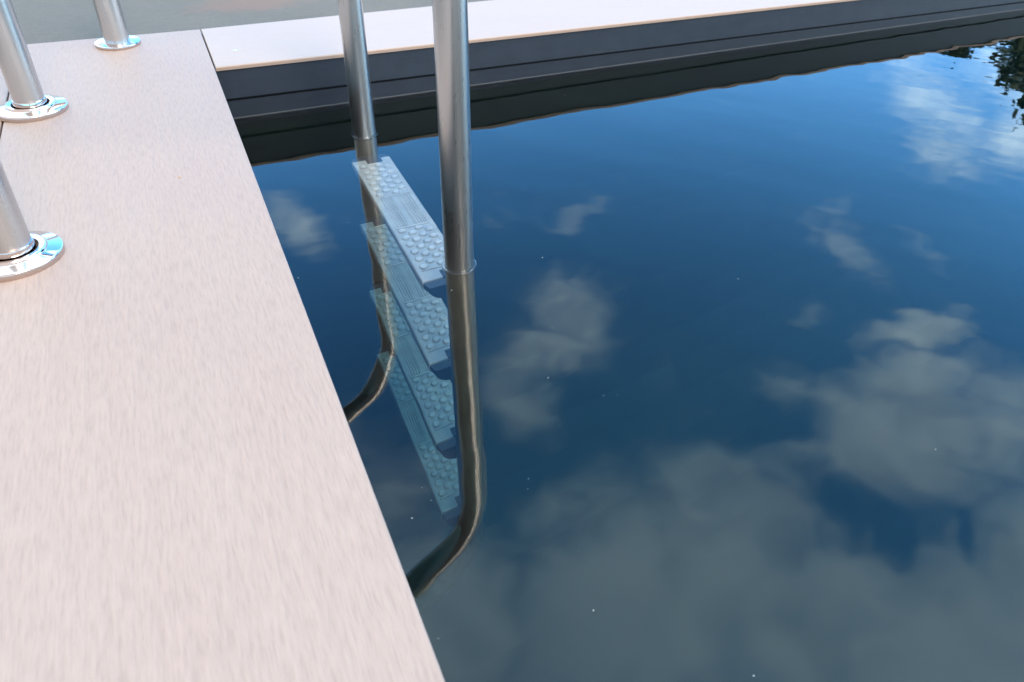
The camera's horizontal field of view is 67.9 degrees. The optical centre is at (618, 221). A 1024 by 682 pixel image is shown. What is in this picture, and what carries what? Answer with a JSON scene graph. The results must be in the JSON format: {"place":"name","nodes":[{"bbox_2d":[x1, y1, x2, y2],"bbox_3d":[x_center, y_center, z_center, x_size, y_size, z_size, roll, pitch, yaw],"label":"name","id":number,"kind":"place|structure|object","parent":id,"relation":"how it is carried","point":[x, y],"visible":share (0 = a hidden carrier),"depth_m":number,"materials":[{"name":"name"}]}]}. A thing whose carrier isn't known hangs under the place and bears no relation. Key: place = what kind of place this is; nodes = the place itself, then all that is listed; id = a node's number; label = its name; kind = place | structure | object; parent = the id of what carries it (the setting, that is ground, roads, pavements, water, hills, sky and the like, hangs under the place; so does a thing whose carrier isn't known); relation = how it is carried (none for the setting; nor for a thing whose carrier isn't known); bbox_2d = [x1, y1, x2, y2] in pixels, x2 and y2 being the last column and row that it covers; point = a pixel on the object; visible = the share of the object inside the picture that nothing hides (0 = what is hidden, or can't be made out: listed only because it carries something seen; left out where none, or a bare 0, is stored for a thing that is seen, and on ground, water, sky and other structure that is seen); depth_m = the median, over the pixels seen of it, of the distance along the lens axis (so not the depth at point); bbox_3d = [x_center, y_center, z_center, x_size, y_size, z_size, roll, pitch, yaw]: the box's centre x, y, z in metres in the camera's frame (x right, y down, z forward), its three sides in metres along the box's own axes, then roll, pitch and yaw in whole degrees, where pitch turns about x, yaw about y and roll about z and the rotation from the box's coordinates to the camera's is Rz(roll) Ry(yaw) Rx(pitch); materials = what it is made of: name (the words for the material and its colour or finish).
{"place":"outdoors","nodes":[
{"label":"outdoors","id":0,"kind":"place"},
{"bbox_2d":[11,0,487,43],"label":"paving","id":1,"kind":"structure","parent":0,"point":[43,21],"depth_m":1.72,"materials":[{"name":"grey stone"}]},
{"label":"pool basin","id":2,"kind":"structure","parent":0,"visible":0},
{"bbox_2d":[214,0,1023,118],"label":"pool wall","id":3,"kind":"structure","parent":2,"relation":"on","point":[261,90],"depth_m":1.84,"materials":[{"name":"black"}]},
{"bbox_2d":[234,9,1023,681],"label":"water","id":4,"kind":"structure","parent":2,"relation":"in","point":[634,487],"depth_m":0.99,"materials":[{"name":"blue liquid"}]},
{"bbox_2d":[351,130,476,274],"bbox_3d":[-0.369,-0.055,1.302,0.052,0.004,0.556,-15,36,-28],"label":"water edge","id":5,"kind":"object","parent":4,"relation":"on","point":[443,262],"visible":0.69,"depth_m":1.12,"materials":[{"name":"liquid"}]},
{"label":"deck base","id":6,"kind":"structure","parent":2,"relation":"in","visible":0},
{"bbox_2d":[0,69,9,137],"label":"deck board","id":7,"kind":"object","parent":6,"relation":"on","point":[4,94],"depth_m":1.27,"materials":[{"name":"beige wood"}]},
{"bbox_2d":[0,29,444,681],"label":"coping board","id":8,"kind":"object","parent":6,"relation":"on","point":[186,493],"visible":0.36,"depth_m":0.68,"materials":[{"name":"beige wood"}]},
{"bbox_2d":[92,0,140,50],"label":"rail post","id":9,"kind":"object","parent":8,"relation":"on","point":[113,26],"visible":1,"depth_m":1.47,"materials":[{"name":"silver metal"}]},
{"bbox_2d":[0,0,473,282],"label":"pool ladder","id":10,"kind":"object","parent":8,"relation":"attached to","point":[25,252],"visible":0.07,"depth_m":1.03,"materials":[{"name":"silver metal"}]},
{"bbox_2d":[201,0,855,70],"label":"coping board","id":11,"kind":"object","parent":6,"relation":"on","point":[266,44],"visible":1,"depth_m":1.75,"materials":[{"name":"beige wood"}]}
]}

